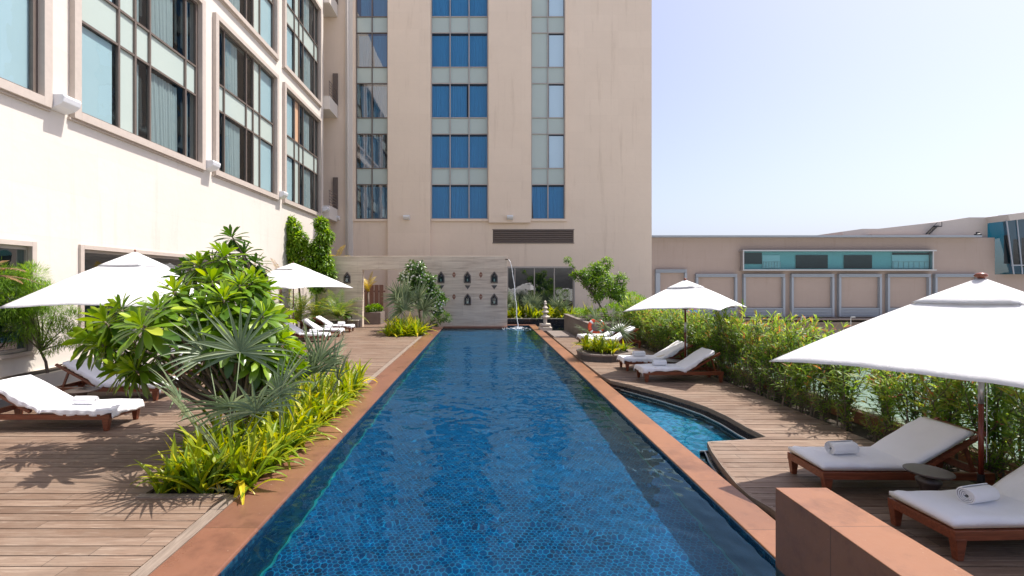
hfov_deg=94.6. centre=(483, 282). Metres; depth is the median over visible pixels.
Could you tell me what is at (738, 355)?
oleander shrub
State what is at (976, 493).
rolled towel
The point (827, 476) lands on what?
sun lounger
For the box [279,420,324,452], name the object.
strap leaf clump
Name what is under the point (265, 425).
strap leaf clump
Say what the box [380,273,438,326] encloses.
fan palm
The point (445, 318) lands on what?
bush
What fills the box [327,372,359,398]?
strap leaf clump
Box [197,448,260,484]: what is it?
strap leaf clump
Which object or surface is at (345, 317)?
spiky plant
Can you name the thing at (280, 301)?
feather palm
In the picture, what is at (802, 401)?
oleander sprout
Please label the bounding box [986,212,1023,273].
glass wing
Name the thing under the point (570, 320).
planter box
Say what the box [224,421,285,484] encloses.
strap leaf clump
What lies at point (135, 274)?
umbrella
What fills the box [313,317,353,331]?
sun lounger
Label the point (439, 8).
window
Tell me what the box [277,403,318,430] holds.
strap leaf clump
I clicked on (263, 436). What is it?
strap leaf clump
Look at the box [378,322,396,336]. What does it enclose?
strap leaf clump
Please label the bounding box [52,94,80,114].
wall light
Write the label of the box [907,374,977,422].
oleander shrub
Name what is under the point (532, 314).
strap leaf clump
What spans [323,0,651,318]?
hotel tower
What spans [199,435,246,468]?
strap leaf clump
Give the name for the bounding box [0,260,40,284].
spiky palm
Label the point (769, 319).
oleander shrub
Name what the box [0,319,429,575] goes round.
deck
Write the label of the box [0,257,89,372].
feathery shrub
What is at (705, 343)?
oleander shrub
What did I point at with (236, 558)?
pool side
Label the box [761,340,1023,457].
ground
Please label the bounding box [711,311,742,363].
oleander shrub
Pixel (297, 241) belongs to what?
tree
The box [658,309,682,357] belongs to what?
oleander shrub
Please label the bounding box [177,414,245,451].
strap leaf clump
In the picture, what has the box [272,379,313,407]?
strap leaf clump
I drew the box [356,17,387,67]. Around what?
window
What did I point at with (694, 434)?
side pool water
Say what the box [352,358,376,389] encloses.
strap leaf clump
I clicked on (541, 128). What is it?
window
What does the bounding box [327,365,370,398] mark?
strap leaf clump
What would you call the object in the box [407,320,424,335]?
strap leaf clump
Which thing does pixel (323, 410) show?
strap leaf clump
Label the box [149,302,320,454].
fan palm
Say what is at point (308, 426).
strap leaf clump
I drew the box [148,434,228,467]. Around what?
strap leaf clump
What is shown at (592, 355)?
stone planter
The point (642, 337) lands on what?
oleander sprout
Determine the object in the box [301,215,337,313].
tree
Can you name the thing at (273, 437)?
strap leaf clump
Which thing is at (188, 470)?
strap leaf clump
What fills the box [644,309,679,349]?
oleander shrub
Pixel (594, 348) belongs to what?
strap leaf clump
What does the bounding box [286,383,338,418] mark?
strap leaf clump
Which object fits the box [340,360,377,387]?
strap leaf clump
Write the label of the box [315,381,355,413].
strap leaf clump
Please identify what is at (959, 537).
sun lounger
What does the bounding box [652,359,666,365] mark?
rolled towel
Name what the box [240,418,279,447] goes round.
strap leaf clump
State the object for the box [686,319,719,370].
oleander shrub
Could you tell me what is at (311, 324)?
towel cover
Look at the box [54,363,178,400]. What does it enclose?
sun lounger
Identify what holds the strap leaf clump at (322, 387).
on the soil
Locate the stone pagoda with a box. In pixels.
[538,301,551,329]
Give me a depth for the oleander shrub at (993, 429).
5.93 m
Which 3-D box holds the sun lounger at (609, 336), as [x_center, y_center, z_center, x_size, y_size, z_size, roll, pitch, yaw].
[4.940,2.119,19.500,1.980,0.756,0.690,0,0,0]
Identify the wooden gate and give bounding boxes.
[364,285,384,310]
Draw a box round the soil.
[152,328,1001,494]
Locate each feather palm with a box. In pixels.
[270,287,296,313]
[282,290,317,326]
[284,287,353,322]
[307,289,368,323]
[331,245,348,255]
[364,272,376,304]
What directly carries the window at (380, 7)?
in the hotel tower
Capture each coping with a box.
[148,324,534,575]
[529,325,775,559]
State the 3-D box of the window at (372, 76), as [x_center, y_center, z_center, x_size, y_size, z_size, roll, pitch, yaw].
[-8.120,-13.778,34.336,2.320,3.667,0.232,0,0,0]
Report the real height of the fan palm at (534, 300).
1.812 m
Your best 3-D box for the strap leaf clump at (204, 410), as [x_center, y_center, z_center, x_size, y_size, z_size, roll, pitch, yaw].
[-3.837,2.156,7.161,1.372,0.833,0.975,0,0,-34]
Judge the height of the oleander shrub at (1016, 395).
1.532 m
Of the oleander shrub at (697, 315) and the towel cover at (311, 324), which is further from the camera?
the towel cover at (311, 324)
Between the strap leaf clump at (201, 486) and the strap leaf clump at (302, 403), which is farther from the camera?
the strap leaf clump at (302, 403)
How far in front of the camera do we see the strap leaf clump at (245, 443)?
6.40 m
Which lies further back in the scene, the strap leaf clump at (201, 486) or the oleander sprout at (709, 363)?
the oleander sprout at (709, 363)
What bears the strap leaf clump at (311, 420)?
on the soil
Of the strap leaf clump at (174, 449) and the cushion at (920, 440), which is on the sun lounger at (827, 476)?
the cushion at (920, 440)
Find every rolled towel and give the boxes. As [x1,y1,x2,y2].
[72,396,98,404]
[632,351,645,355]
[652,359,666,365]
[824,440,858,454]
[956,483,999,503]
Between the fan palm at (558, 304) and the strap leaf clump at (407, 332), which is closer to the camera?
the strap leaf clump at (407, 332)
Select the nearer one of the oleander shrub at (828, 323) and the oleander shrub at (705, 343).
the oleander shrub at (828, 323)
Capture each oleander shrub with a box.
[617,293,630,321]
[620,309,632,322]
[623,290,641,338]
[624,296,646,343]
[629,310,645,339]
[637,312,654,345]
[640,309,656,347]
[641,309,666,349]
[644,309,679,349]
[647,309,665,351]
[647,309,671,348]
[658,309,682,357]
[664,317,683,357]
[666,308,702,349]
[676,313,707,353]
[678,310,715,366]
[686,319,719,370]
[688,309,706,351]
[691,309,717,346]
[699,307,739,377]
[699,321,727,368]
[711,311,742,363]
[712,308,747,380]
[717,311,756,384]
[731,299,781,388]
[733,316,777,370]
[740,331,784,392]
[751,310,818,398]
[763,314,813,401]
[768,319,804,375]
[783,340,818,411]
[789,314,824,389]
[798,332,854,418]
[811,321,862,402]
[814,333,879,430]
[857,368,909,437]
[861,367,909,415]
[875,369,953,423]
[906,374,990,470]
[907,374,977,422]
[947,381,1023,479]
[972,383,1023,463]
[994,385,1023,461]
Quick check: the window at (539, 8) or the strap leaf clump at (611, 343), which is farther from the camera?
the window at (539, 8)
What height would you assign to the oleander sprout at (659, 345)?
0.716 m
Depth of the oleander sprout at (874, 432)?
7.51 m
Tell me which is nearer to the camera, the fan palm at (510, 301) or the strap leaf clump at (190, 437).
the strap leaf clump at (190, 437)
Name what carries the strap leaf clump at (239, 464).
on the soil
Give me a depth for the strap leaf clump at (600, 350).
15.20 m
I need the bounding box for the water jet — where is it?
[508,259,517,323]
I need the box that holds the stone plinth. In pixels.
[364,311,384,323]
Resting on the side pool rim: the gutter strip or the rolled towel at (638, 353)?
the gutter strip
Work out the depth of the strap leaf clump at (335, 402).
9.03 m
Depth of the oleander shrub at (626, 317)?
20.50 m
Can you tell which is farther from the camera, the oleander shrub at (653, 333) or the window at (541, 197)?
the window at (541, 197)
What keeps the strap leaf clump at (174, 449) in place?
on the soil
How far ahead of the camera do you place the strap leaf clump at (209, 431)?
6.92 m
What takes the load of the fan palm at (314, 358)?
on the soil
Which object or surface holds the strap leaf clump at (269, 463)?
on the soil
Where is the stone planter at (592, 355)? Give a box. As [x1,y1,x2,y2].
[576,348,632,362]
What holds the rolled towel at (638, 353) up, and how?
on the towel cover at (673, 350)
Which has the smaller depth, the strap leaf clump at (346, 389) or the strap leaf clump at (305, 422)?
the strap leaf clump at (305, 422)
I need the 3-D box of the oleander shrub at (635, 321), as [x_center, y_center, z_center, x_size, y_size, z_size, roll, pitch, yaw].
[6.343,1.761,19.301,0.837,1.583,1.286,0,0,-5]
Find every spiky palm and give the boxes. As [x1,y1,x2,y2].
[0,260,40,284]
[268,258,306,303]
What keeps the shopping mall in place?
on the ground
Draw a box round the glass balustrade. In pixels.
[650,310,1012,451]
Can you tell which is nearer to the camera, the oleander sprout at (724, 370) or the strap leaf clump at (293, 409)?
the strap leaf clump at (293, 409)
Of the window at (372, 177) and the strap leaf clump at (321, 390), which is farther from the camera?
the window at (372, 177)
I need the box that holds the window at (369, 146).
[356,118,387,168]
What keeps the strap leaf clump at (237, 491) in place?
on the soil
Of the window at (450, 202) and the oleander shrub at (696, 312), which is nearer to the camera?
the oleander shrub at (696, 312)
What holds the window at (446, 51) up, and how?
in the hotel tower
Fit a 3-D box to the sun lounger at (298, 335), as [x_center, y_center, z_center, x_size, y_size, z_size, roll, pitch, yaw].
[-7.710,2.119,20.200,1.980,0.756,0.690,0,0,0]
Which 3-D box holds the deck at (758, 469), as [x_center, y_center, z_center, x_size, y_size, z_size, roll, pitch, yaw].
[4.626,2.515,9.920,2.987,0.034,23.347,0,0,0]
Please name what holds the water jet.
on the pool water at (510, 451)
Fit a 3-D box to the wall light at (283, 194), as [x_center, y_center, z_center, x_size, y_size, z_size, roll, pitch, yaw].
[-10.781,-4.707,25.253,0.434,0.416,0.513,0,0,0]
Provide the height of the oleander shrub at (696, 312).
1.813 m
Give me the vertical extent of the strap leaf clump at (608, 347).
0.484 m
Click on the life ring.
(591, 322)
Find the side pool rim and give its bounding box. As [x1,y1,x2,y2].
[605,381,775,520]
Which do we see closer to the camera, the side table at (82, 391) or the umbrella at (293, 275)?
the side table at (82, 391)
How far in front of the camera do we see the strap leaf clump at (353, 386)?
10.28 m
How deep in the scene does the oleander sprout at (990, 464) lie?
5.77 m
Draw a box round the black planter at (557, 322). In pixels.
[507,317,563,329]
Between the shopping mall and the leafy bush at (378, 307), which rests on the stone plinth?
the leafy bush at (378, 307)
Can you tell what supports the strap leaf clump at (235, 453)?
on the soil
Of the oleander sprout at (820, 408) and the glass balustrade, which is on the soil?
the oleander sprout at (820, 408)
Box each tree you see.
[61,241,311,425]
[160,224,301,393]
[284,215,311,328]
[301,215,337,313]
[396,259,448,323]
[563,256,628,314]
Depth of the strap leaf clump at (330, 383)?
9.98 m
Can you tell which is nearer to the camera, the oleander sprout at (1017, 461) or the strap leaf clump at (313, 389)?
the oleander sprout at (1017, 461)
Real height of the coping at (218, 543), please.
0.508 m
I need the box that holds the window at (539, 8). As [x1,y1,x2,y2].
[531,0,564,17]
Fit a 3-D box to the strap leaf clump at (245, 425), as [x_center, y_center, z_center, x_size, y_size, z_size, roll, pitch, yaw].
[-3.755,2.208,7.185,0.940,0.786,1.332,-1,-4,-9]
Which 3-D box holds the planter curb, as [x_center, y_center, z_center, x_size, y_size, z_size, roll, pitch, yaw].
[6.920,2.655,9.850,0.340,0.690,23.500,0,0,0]
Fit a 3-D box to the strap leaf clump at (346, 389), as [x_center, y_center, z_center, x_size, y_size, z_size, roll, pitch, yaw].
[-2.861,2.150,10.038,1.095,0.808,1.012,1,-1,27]
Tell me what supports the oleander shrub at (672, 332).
on the soil
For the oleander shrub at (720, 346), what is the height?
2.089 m
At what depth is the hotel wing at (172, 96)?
16.05 m
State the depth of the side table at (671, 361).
12.87 m
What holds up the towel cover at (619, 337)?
on the sun lounger at (635, 340)
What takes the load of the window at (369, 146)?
in the hotel tower
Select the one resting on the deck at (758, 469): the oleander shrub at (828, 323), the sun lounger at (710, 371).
the sun lounger at (710, 371)
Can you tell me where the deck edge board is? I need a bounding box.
[135,338,775,518]
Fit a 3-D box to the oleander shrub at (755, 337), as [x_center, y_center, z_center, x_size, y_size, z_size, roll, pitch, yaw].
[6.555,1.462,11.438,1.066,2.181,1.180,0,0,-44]
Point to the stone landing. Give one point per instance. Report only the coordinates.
(551, 334)
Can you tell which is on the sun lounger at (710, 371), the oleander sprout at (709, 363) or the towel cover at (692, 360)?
the towel cover at (692, 360)
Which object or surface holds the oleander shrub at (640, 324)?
on the soil
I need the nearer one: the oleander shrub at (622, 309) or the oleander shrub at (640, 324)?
the oleander shrub at (640, 324)
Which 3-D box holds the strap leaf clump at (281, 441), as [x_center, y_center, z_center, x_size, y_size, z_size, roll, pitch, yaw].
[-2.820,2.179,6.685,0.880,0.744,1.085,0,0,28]
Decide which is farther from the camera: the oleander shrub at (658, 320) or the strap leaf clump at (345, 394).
the oleander shrub at (658, 320)
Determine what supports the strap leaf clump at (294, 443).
on the soil
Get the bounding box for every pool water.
[225,326,784,575]
[615,389,742,468]
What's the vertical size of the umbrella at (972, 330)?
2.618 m
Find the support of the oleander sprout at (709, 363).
on the soil
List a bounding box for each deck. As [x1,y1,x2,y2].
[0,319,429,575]
[553,337,1023,575]
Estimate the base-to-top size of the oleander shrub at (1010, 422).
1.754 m
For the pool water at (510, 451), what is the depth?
5.78 m
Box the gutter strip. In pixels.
[612,387,745,472]
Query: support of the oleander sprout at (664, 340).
on the soil
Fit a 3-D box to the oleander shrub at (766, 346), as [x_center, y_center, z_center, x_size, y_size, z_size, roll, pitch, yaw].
[6.656,1.571,10.454,1.053,1.962,1.050,0,0,-15]
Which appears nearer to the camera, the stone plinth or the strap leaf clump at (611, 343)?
the strap leaf clump at (611, 343)
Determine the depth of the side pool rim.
9.42 m
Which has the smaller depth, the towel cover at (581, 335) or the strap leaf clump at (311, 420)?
the strap leaf clump at (311, 420)
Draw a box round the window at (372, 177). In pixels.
[356,169,387,218]
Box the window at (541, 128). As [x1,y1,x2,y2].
[531,118,564,168]
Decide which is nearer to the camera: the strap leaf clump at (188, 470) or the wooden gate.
the strap leaf clump at (188, 470)
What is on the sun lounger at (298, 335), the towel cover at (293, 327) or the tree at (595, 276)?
the towel cover at (293, 327)
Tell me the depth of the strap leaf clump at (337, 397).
9.50 m
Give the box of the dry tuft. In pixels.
[209,483,231,494]
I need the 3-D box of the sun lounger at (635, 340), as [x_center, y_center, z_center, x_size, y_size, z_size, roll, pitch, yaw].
[5.010,2.119,18.350,1.980,0.756,0.690,0,0,0]
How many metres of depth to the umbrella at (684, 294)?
12.42 m
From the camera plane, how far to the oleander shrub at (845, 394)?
8.11 m
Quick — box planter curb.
[648,338,1022,477]
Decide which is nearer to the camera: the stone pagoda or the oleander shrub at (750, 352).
the oleander shrub at (750, 352)
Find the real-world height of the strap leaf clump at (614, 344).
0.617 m
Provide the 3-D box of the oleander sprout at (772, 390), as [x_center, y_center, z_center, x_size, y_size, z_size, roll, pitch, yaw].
[6.233,2.055,10.268,0.933,1.000,0.732,0,0,-31]
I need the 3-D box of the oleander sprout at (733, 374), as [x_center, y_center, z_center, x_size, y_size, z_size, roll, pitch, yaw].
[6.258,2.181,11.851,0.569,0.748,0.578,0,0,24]
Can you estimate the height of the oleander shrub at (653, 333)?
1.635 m
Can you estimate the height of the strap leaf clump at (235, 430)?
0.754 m
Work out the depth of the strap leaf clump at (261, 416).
7.34 m
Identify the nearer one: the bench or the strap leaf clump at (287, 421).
the strap leaf clump at (287, 421)
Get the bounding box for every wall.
[315,256,506,327]
[776,488,972,575]
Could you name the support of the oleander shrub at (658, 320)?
on the soil
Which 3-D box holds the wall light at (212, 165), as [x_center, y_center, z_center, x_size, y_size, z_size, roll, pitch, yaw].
[-10.781,-4.652,18.703,0.434,0.416,0.513,0,0,0]
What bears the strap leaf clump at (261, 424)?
on the soil
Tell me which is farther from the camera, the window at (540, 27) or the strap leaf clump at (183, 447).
the window at (540, 27)
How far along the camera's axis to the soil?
8.46 m
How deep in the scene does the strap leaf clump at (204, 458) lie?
5.91 m
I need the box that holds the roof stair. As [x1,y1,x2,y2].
[926,222,941,233]
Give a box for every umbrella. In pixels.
[0,249,222,353]
[246,262,351,338]
[623,278,745,375]
[769,272,1023,483]
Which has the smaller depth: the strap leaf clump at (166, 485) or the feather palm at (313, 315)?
the strap leaf clump at (166, 485)
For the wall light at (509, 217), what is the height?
0.350 m
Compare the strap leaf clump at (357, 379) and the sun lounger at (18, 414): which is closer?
the sun lounger at (18, 414)
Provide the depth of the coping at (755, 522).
6.43 m
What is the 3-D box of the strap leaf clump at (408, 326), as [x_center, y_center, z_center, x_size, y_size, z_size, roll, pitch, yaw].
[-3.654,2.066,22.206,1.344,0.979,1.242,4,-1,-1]
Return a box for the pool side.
[218,326,775,575]
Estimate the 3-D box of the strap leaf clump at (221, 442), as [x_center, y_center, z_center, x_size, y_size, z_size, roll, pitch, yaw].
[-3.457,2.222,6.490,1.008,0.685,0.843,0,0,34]
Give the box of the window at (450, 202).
[431,169,487,218]
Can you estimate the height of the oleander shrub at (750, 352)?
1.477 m
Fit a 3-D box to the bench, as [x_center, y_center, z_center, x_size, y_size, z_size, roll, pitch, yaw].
[-8.050,2.285,26.435,2.160,0.430,0.530,0,0,0]
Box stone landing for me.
[542,330,575,338]
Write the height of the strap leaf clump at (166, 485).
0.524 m
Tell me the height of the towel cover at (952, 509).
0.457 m
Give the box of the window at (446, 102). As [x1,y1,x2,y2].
[431,67,487,117]
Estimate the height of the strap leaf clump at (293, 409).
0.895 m
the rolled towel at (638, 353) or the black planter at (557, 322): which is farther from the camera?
the black planter at (557, 322)
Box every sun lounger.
[0,385,139,430]
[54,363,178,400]
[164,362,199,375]
[289,326,328,340]
[298,321,343,336]
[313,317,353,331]
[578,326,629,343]
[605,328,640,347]
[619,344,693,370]
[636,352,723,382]
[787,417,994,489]
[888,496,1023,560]
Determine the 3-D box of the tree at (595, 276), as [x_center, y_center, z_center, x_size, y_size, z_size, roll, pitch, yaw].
[5.384,0.270,22.220,3.347,3.144,1.439,0,0,-15]
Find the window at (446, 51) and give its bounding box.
[431,17,487,67]
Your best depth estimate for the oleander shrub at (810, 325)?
10.18 m
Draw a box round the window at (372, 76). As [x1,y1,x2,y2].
[356,67,387,117]
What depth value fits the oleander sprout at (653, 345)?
17.23 m
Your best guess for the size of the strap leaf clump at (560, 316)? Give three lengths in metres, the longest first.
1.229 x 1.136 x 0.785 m
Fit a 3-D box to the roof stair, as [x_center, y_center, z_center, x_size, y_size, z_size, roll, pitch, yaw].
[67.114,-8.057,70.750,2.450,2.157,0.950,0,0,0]
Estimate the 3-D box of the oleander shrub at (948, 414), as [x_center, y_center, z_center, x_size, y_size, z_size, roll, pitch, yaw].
[6.348,1.681,6.452,0.964,1.742,1.106,0,0,27]
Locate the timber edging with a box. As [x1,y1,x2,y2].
[130,336,421,575]
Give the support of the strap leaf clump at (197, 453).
on the soil
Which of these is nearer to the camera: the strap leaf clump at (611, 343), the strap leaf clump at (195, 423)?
the strap leaf clump at (195, 423)
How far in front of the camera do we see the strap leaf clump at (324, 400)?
8.76 m
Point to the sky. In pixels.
(770, 117)
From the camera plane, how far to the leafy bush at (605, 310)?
22.25 m
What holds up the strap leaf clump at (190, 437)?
on the soil
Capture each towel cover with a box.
[0,375,144,418]
[62,358,177,392]
[285,322,330,336]
[302,319,344,333]
[316,316,354,328]
[576,324,623,338]
[590,326,634,340]
[617,340,687,363]
[634,347,714,375]
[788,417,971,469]
[889,464,1023,526]
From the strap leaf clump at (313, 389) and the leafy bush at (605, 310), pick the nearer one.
the strap leaf clump at (313, 389)
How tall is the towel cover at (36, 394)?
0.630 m
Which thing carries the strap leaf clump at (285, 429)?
on the soil
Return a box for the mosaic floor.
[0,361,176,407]
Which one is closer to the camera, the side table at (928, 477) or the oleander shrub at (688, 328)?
the side table at (928, 477)
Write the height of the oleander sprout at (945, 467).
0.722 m
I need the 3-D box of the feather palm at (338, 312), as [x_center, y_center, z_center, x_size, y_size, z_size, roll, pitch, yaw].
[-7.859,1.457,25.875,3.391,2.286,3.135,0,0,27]
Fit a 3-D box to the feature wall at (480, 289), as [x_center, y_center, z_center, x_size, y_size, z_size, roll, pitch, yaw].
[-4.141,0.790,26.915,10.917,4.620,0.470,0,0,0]
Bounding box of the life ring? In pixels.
[588,318,603,333]
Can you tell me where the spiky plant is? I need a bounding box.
[340,311,351,323]
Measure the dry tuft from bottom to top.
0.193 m
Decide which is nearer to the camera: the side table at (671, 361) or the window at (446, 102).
the side table at (671, 361)
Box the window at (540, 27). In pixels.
[531,17,564,67]
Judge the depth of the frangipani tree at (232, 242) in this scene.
9.83 m
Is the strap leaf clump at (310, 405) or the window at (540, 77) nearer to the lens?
the strap leaf clump at (310, 405)
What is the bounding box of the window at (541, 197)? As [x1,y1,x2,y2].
[531,169,564,218]
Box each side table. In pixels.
[63,387,100,395]
[665,359,680,363]
[902,463,955,490]
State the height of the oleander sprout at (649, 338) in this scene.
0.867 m
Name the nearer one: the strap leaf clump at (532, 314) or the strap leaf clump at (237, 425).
the strap leaf clump at (237, 425)
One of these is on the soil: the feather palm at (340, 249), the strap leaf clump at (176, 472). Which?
the strap leaf clump at (176, 472)
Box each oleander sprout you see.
[637,325,651,348]
[642,329,655,350]
[645,334,657,352]
[653,337,663,350]
[656,331,671,348]
[674,338,693,357]
[702,345,726,376]
[717,358,732,379]
[723,355,745,384]
[732,365,758,388]
[734,347,772,394]
[750,352,785,400]
[764,355,806,406]
[786,381,823,415]
[799,374,837,421]
[829,397,861,430]
[858,407,891,442]
[881,416,910,433]
[943,423,959,469]
[961,429,1023,483]
[1002,445,1023,471]
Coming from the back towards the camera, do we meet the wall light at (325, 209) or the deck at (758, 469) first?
the wall light at (325, 209)
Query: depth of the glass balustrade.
10.17 m
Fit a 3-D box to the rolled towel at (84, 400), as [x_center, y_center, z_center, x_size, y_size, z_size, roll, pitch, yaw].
[-6.980,2.055,8.276,0.340,0.158,0.166,0,0,0]
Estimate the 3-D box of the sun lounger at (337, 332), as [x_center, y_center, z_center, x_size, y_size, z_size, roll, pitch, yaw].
[-7.650,2.119,22.100,1.980,0.756,0.690,0,0,0]
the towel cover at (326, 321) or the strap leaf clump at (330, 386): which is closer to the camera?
the strap leaf clump at (330, 386)
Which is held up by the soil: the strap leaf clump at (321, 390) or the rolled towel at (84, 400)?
the strap leaf clump at (321, 390)
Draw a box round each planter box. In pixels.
[0,346,171,399]
[564,314,683,338]
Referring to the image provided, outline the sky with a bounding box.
[652,0,1023,234]
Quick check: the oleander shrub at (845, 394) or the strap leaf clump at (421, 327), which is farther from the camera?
the strap leaf clump at (421, 327)
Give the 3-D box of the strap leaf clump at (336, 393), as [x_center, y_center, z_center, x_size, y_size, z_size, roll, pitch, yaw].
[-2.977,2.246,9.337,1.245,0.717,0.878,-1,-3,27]
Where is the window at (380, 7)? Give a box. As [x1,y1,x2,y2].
[356,0,387,17]
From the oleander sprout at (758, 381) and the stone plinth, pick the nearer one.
the oleander sprout at (758, 381)
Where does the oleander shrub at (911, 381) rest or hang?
on the soil
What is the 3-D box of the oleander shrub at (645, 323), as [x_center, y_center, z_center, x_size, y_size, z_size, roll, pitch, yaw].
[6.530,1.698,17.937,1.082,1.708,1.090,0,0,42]
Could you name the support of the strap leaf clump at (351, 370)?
on the soil
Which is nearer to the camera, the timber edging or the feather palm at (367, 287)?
the timber edging
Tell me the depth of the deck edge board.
7.40 m
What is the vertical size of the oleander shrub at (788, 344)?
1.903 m
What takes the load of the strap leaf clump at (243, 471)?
on the soil
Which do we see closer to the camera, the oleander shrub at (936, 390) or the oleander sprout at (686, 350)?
the oleander shrub at (936, 390)
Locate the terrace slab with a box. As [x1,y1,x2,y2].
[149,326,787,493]
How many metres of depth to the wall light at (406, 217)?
33.57 m
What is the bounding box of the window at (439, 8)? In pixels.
[431,0,487,17]
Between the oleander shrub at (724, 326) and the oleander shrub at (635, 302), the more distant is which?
the oleander shrub at (635, 302)
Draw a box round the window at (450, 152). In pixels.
[431,118,487,168]
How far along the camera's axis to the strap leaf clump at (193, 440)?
6.71 m
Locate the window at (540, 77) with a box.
[531,67,564,117]
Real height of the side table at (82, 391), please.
0.380 m
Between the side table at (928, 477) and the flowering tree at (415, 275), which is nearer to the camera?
the side table at (928, 477)
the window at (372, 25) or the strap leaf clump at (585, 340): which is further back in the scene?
the window at (372, 25)
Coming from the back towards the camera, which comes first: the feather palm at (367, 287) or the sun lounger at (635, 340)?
the feather palm at (367, 287)
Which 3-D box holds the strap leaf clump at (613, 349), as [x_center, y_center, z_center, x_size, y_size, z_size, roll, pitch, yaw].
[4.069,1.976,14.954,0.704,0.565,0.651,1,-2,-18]
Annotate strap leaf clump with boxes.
[125,432,201,493]
[131,454,201,493]
[142,439,259,493]
[144,441,201,493]
[146,422,238,469]
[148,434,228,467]
[153,406,227,470]
[154,428,228,479]
[162,445,209,493]
[166,419,234,447]
[172,437,229,482]
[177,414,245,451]
[188,411,263,442]
[192,412,248,443]
[193,405,253,440]
[195,422,286,504]
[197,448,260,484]
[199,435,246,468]
[202,404,275,435]
[202,412,283,453]
[204,423,253,454]
[204,443,282,498]
[207,443,265,494]
[211,438,285,500]
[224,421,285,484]
[225,411,299,456]
[232,432,261,452]
[235,411,277,444]
[238,420,293,441]
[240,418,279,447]
[243,422,283,464]
[244,405,278,427]
[245,433,309,474]
[246,415,266,437]
[253,412,308,465]
[255,406,317,469]
[258,401,317,438]
[259,406,320,452]
[261,407,304,447]
[265,395,317,423]
[271,408,335,439]
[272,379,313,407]
[272,380,322,411]
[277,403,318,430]
[278,393,329,439]
[278,413,319,436]
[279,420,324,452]
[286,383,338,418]
[286,393,341,432]
[296,388,334,422]
[298,374,341,413]
[299,379,338,403]
[299,401,339,433]
[305,387,360,420]
[308,376,359,393]
[310,394,342,423]
[311,382,345,393]
[313,375,354,400]
[313,380,356,402]
[315,381,351,414]
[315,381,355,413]
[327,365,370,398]
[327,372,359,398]
[327,383,353,418]
[328,376,364,402]
[333,369,368,396]
[335,380,358,403]
[340,360,367,382]
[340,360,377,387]
[348,368,369,394]
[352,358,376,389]
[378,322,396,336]
[392,316,405,336]
[396,322,420,335]
[398,319,415,335]
[407,317,434,334]
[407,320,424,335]
[528,309,537,317]
[555,307,563,317]
[572,332,592,349]
[585,338,605,351]
[587,338,609,353]
[601,340,614,352]
[603,338,621,350]
[603,341,617,353]
[605,337,621,352]
[618,338,634,350]
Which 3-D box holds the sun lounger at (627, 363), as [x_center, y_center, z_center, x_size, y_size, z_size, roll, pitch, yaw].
[4.990,2.119,13.680,1.980,0.756,0.690,0,0,0]
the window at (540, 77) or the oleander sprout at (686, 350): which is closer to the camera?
the oleander sprout at (686, 350)
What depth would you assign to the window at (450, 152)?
34.37 m
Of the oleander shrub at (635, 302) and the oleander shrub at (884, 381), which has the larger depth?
the oleander shrub at (635, 302)
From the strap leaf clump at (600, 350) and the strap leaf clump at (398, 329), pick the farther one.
the strap leaf clump at (398, 329)
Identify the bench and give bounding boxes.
[320,319,360,327]
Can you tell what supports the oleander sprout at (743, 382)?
on the soil
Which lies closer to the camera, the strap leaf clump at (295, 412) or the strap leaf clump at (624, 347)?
the strap leaf clump at (295, 412)
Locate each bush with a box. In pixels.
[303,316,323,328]
[365,303,383,311]
[429,309,452,326]
[572,291,645,320]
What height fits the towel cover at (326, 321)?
0.653 m
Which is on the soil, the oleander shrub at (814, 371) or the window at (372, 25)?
the oleander shrub at (814, 371)
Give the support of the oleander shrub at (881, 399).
on the soil
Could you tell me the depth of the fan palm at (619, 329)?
15.44 m
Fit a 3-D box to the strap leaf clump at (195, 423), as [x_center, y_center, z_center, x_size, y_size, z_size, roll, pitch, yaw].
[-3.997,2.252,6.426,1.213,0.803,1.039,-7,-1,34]
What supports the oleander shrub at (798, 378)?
on the soil
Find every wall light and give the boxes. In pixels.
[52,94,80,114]
[206,160,220,171]
[279,191,287,198]
[322,206,329,212]
[403,215,409,219]
[507,215,512,219]
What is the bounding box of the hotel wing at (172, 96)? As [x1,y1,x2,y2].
[0,0,337,376]
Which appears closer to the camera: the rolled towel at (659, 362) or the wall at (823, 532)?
the wall at (823, 532)
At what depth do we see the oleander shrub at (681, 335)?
14.57 m
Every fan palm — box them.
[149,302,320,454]
[283,315,351,399]
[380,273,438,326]
[507,291,518,312]
[522,292,542,314]
[548,292,572,312]
[574,303,636,344]
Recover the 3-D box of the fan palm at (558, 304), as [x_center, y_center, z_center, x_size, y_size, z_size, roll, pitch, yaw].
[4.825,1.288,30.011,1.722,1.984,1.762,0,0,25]
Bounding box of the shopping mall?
[652,217,1023,339]
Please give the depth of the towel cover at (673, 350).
13.50 m
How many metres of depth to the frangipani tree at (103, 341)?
7.04 m
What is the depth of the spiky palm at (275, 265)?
23.68 m
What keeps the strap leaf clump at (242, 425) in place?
on the soil
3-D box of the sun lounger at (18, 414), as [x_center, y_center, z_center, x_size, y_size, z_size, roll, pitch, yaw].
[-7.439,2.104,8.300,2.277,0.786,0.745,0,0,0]
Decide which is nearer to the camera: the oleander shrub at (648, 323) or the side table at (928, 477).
the side table at (928, 477)
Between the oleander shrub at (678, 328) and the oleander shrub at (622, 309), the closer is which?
the oleander shrub at (678, 328)
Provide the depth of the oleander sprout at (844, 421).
8.07 m
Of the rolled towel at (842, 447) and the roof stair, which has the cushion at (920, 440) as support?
the rolled towel at (842, 447)

